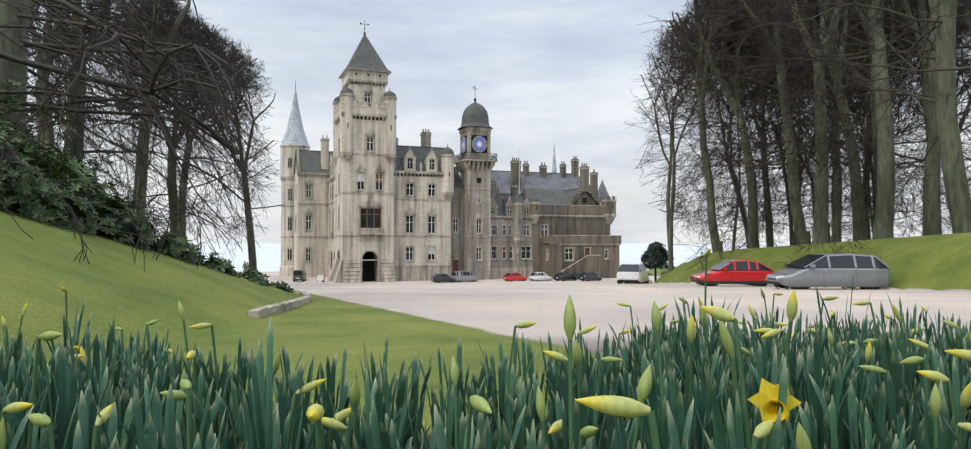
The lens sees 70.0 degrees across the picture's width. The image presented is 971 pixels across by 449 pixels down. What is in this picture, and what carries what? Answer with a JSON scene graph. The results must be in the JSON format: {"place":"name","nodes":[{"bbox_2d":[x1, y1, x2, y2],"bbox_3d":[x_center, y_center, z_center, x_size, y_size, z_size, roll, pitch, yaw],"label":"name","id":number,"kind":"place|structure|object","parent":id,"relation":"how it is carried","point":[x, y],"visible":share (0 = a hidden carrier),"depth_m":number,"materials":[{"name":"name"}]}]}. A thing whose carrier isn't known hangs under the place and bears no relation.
{"place":"outdoors","nodes":[
{"label":"outdoors","id":0,"kind":"place"},
{"bbox_2d":[242,261,248,271],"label":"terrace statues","id":1,"kind":"object","parent":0,"point":[245,266],"visible":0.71,"depth_m":109.19,"materials":[{"name":"stone"}]},
{"bbox_2d":[328,21,396,282],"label":"castle tower","id":2,"kind":"structure","parent":0,"point":[364,130],"depth_m":114.90,"materials":[{"name":"beige stone"}]},
{"bbox_2d":[438,86,497,279],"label":"clock tower","id":3,"kind":"structure","parent":0,"point":[470,225],"depth_m":122.12,"materials":[{"name":"grey stone"}]},
{"bbox_2d":[0,209,970,448],"bbox_3d":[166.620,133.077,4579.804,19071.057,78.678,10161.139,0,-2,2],"label":"ground","id":4,"kind":"structure","parent":0,"point":[111,280],"depth_m":9.57,"materials":[{"name":"green plant"}]},
{"bbox_2d":[27,0,189,238],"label":"tree","id":5,"kind":"object","parent":4,"relation":"on","point":[49,134],"visible":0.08,"depth_m":42.35,"materials":[{"name":"brown plant"}]},
{"bbox_2d":[27,52,219,192],"bbox_3d":[-22.315,-6.629,40.162,13.255,16.176,14.272,0,-2,2],"label":"tree","id":6,"kind":"object","parent":4,"relation":"on","point":[45,80],"visible":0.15,"depth_m":41.74,"materials":[{"name":"brown plant"}]},
{"bbox_2d":[0,0,263,272],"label":"overhanging tree limbs","id":7,"kind":"object","parent":4,"relation":"on","point":[16,29],"visible":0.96,"depth_m":14.09,"materials":[{"name":"brown plant"}]},
{"bbox_2d":[27,0,250,218],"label":"tree","id":8,"kind":"object","parent":4,"relation":"on","point":[186,8],"visible":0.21,"depth_m":34.89,"materials":[{"name":"brown plant"}]},
{"bbox_2d":[27,0,270,260],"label":"tree","id":9,"kind":"object","parent":4,"relation":"on","point":[172,224],"visible":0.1,"depth_m":49.68,"materials":[{"name":"brown plant"}]},
{"bbox_2d":[27,0,277,202],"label":"tree","id":10,"kind":"object","parent":4,"relation":"on","point":[78,150],"visible":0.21,"depth_m":36.08,"materials":[{"name":"brown plant"}]},
{"bbox_2d":[27,0,277,218],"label":"tree","id":11,"kind":"object","parent":4,"relation":"on","point":[104,103],"visible":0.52,"depth_m":35.83,"materials":[{"name":"brown plant"}]},
{"bbox_2d":[70,0,283,246],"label":"tree","id":12,"kind":"object","parent":4,"relation":"on","point":[185,182],"visible":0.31,"depth_m":44.84,"materials":[{"name":"brown plant"}]},
{"bbox_2d":[84,0,282,271],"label":"tree","id":13,"kind":"object","parent":4,"relation":"on","point":[252,254],"visible":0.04,"depth_m":57.95,"materials":[{"name":"brown plant"}]},
{"bbox_2d":[248,291,310,317],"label":"lawn kerb stones","id":14,"kind":"object","parent":4,"relation":"on","point":[263,311],"visible":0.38,"depth_m":11.18,"materials":[{"name":"grey stone"}]},
{"bbox_2d":[293,270,306,281],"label":"vehicle","id":15,"kind":"object","parent":4,"relation":"on","point":[299,275],"visible":1,"depth_m":114.60,"materials":[{"name":"green paint"}]},
{"bbox_2d":[279,80,334,276],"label":"castle wing","id":16,"kind":"structure","parent":4,"relation":"on","point":[307,177],"depth_m":132.48,"materials":[{"name":"beige stone"}]},
{"bbox_2d":[317,275,324,282],"bbox_3d":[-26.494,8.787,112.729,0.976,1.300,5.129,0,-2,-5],"label":"sign","id":17,"kind":"object","parent":4,"relation":"on","point":[321,277],"visible":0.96,"depth_m":110.37,"materials":[{"name":"white"}]},
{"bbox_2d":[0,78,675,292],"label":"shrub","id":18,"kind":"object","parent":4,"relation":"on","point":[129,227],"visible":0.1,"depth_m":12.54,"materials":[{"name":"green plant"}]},
{"bbox_2d":[394,129,454,280],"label":"castle block","id":19,"kind":"structure","parent":4,"relation":"on","point":[423,193],"depth_m":119.09,"materials":[{"name":"beige stone"}]},
{"bbox_2d":[431,273,455,282],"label":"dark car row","id":20,"kind":"object","parent":4,"relation":"on","point":[439,277],"visible":0.98,"depth_m":112.15,"materials":[{"name":"grey paint"}]},
{"bbox_2d":[451,271,477,281],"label":"car","id":21,"kind":"object","parent":4,"relation":"on","point":[459,276],"visible":0.88,"depth_m":114.40,"materials":[{"name":"silver paint"}]},
{"bbox_2d":[0,268,970,448],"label":"daffodil leaves","id":22,"kind":"object","parent":4,"relation":"on","point":[827,390],"visible":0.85,"depth_m":2.01,"materials":[{"name":"green plant"}]},
{"bbox_2d":[0,249,970,448],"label":"daffodils","id":23,"kind":"object","parent":4,"relation":"on","point":[765,400],"visible":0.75,"depth_m":1.43,"materials":[{"name":"plant"}]},
{"bbox_2d":[503,272,526,280],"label":"red car","id":24,"kind":"object","parent":4,"relation":"on","point":[512,276],"visible":1,"depth_m":116.20,"materials":[{"name":"paint"}]},
{"bbox_2d":[529,272,551,280],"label":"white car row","id":25,"kind":"object","parent":4,"relation":"on","point":[536,276],"visible":0.98,"depth_m":117.36,"materials":[{"name":"paint"}]},
{"bbox_2d":[470,146,621,278],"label":"castle wing","id":26,"kind":"structure","parent":4,"relation":"on","point":[552,223],"depth_m":127.61,"materials":[{"name":"grey stone"}]},
{"bbox_2d":[554,272,576,280],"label":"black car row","id":27,"kind":"object","parent":4,"relation":"on","point":[563,276],"visible":0.98,"depth_m":117.19,"materials":[{"name":"paint"}]},
{"bbox_2d":[570,273,581,278],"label":"wheelie bins","id":28,"kind":"object","parent":4,"relation":"on","point":[577,275],"visible":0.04,"depth_m":121.73,"materials":[{"name":"green plastic"}]},
{"bbox_2d":[579,272,601,280],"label":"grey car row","id":29,"kind":"object","parent":4,"relation":"on","point":[587,276],"visible":0.98,"depth_m":117.42,"materials":[{"name":"paint"}]},
{"bbox_2d":[617,263,648,283],"bbox_3d":[10.503,3.494,49.373,2.040,1.534,3.874,-1,-2,22],"label":"white hatchback car","id":30,"kind":"object","parent":4,"relation":"on","point":[632,272],"visible":0.98,"depth_m":47.83,"materials":[{"name":"paint"}]},
{"bbox_2d":[630,4,779,269],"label":"tree","id":31,"kind":"object","parent":4,"relation":"on","point":[669,185],"visible":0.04,"depth_m":67.00,"materials":[{"name":"brown plant"}]},
{"bbox_2d":[631,3,811,270],"bbox_3d":[21.790,-10.037,63.245,19.411,31.772,17.712,0,-2,2],"label":"tree","id":32,"kind":"object","parent":4,"relation":"on","point":[671,262],"visible":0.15,"depth_m":63.86,"materials":[{"name":"brown plant"}]},
{"bbox_2d":[647,19,814,249],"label":"tree","id":33,"kind":"object","parent":4,"relation":"on","point":[736,214],"visible":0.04,"depth_m":76.98,"materials":[{"name":"brown plant"}]},
{"bbox_2d":[690,260,773,286],"bbox_3d":[13.407,2.676,37.785,4.174,1.504,2.120,0,-2,1],"label":"car","id":34,"kind":"object","parent":4,"relation":"on","point":[747,272],"visible":0.9,"depth_m":36.93,"materials":[{"name":"paint"}]},
{"bbox_2d":[641,2,848,279],"bbox_3d":[20.972,-7.936,59.703,19.531,32.451,19.579,0,-2,2],"label":"tree","id":35,"kind":"object","parent":4,"relation":"on","point":[731,130],"visible":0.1,"depth_m":58.46,"materials":[{"name":"brown plant"}]},
{"bbox_2d":[637,0,856,252],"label":"tree","id":36,"kind":"object","parent":4,"relation":"on","point":[711,218],"visible":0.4,"depth_m":53.54,"materials":[{"name":"brown plant"}]},
{"bbox_2d":[660,18,875,248],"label":"tree","id":37,"kind":"object","parent":4,"relation":"on","point":[786,192],"visible":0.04,"depth_m":65.47,"materials":[{"name":"brown plant"}]},
{"bbox_2d":[625,0,922,248],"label":"tree","id":38,"kind":"object","parent":4,"relation":"on","point":[752,238],"visible":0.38,"depth_m":50.12,"materials":[{"name":"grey plant"}]},
{"bbox_2d":[646,0,906,273],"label":"tree","id":39,"kind":"object","parent":4,"relation":"on","point":[769,242],"visible":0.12,"depth_m":56.59,"materials":[{"name":"brown plant"}]},
{"bbox_2d":[689,78,895,249],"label":"tree","id":40,"kind":"object","parent":4,"relation":"on","point":[762,189],"visible":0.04,"depth_m":79.29,"materials":[{"name":"brown plant"}]},
{"bbox_2d":[629,0,970,243],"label":"tree","id":41,"kind":"object","parent":4,"relation":"on","point":[835,219],"visible":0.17,"depth_m":49.71,"materials":[{"name":"brown plant"}]},
{"bbox_2d":[635,0,970,244],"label":"tree","id":42,"kind":"object","parent":4,"relation":"on","point":[797,204],"visible":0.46,"depth_m":47.18,"materials":[{"name":"brown plant"}]},
{"bbox_2d":[636,0,970,240],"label":"tree","id":43,"kind":"object","parent":4,"relation":"on","point":[859,233],"visible":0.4,"depth_m":43.46,"materials":[{"name":"brown plant"}]},
{"bbox_2d":[690,0,918,197],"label":"tree","id":44,"kind":"object","parent":4,"relation":"on","point":[867,27],"visible":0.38,"depth_m":43.62,"materials":[{"name":"brown plant"}]},
{"bbox_2d":[639,0,970,239],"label":"tree","id":45,"kind":"object","parent":4,"relation":"on","point":[954,177],"visible":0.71,"depth_m":33.24,"materials":[{"name":"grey plant"}]},
{"bbox_2d":[643,0,970,287],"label":"tree","id":46,"kind":"object","parent":4,"relation":"on","point":[819,234],"visible":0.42,"depth_m":42.24,"materials":[{"name":"brown plant"}]},
{"bbox_2d":[660,0,958,249],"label":"tree","id":47,"kind":"object","parent":4,"relation":"on","point":[794,239],"visible":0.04,"depth_m":59.90,"materials":[{"name":"brown plant"}]},
{"bbox_2d":[661,0,969,238],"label":"tree","id":48,"kind":"object","parent":4,"relation":"on","point":[883,225],"visible":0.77,"depth_m":37.87,"materials":[{"name":"grey plant"}]},
{"bbox_2d":[673,0,970,236],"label":"tree","id":49,"kind":"object","parent":4,"relation":"on","point":[931,224],"visible":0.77,"depth_m":39.70,"materials":[{"name":"brown plant"}]},
{"bbox_2d":[681,0,970,234],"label":"tree","id":50,"kind":"object","parent":4,"relation":"on","point":[923,62],"visible":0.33,"depth_m":47.57,"materials":[{"name":"brown plant"}]},
{"bbox_2d":[765,253,889,289],"bbox_3d":[14.849,2.073,30.244,4.804,1.624,2.220,0,-2,-1],"label":"car","id":51,"kind":"object","parent":4,"relation":"on","point":[869,272],"visible":1,"depth_m":29.36,"materials":[{"name":"paint"}]},
{"bbox_2d":[735,57,944,241],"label":"tree","id":52,"kind":"object","parent":4,"relation":"on","point":[832,201],"depth_m":71.36,"materials":[{"name":"brown plant"}]},
{"bbox_2d":[714,0,970,239],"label":"tree","id":53,"kind":"object","parent":4,"relation":"on","point":[867,221],"visible":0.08,"depth_m":54.81,"materials":[{"name":"brown plant"}]},
{"bbox_2d":[724,0,970,133],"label":"tree","id":54,"kind":"object","parent":4,"relation":"on","point":[931,70],"visible":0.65,"depth_m":36.25,"materials":[{"name":"brown plant"}]},
{"bbox_2d":[739,0,970,215],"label":"tree","id":55,"kind":"object","parent":4,"relation":"on","point":[903,52],"visible":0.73,"depth_m":32.54,"materials":[{"name":"brown plant"}]},
{"bbox_2d":[751,93,967,242],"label":"tree","id":56,"kind":"object","parent":4,"relation":"on","point":[844,184],"depth_m":71.27,"materials":[{"name":"brown plant"}]},
{"bbox_2d":[752,0,970,221],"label":"tree","id":57,"kind":"object","parent":4,"relation":"on","point":[892,22],"visible":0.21,"depth_m":44.34,"materials":[{"name":"brown plant"}]},
{"bbox_2d":[774,1,950,242],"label":"tree","id":58,"kind":"object","parent":4,"relation":"on","point":[872,179],"depth_m":69.20,"materials":[{"name":"brown plant"}]},
{"bbox_2d":[756,12,970,243],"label":"tree","id":59,"kind":"object","parent":4,"relation":"on","point":[870,213],"depth_m":69.14,"materials":[{"name":"brown plant"}]},
{"bbox_2d":[760,0,969,246],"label":"tree","id":60,"kind":"object","parent":4,"relation":"on","point":[861,156],"visible":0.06,"depth_m":58.85,"materials":[{"name":"brown plant"}]},
{"bbox_2d":[804,21,970,198],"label":"tree","id":61,"kind":"object","parent":4,"relation":"on","point":[900,136],"visible":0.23,"depth_m":50.60,"materials":[{"name":"brown plant"}]},
{"bbox_2d":[810,0,970,231],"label":"tree","id":62,"kind":"object","parent":4,"relation":"on","point":[968,21],"visible":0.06,"depth_m":46.31,"materials":[{"name":"brown plant"}]},
{"bbox_2d":[813,1,970,235],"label":"tree","id":63,"kind":"object","parent":4,"relation":"on","point":[968,105],"visible":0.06,"depth_m":59.39,"materials":[{"name":"brown plant"}]},
{"bbox_2d":[828,73,970,220],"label":"tree","id":64,"kind":"object","parent":4,"relation":"on","point":[874,211],"visible":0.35,"depth_m":46.17,"materials":[{"name":"brown plant"}]},
{"bbox_2d":[194,243,789,271],"bbox_3d":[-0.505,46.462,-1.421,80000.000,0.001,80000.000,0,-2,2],"label":"sea water","id":65,"kind":"structure","parent":0,"point":[268,257],"depth_m":3273.09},
{"bbox_2d":[26,0,970,243],"label":"sky","id":66,"kind":"structure","parent":0,"point":[546,74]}
]}

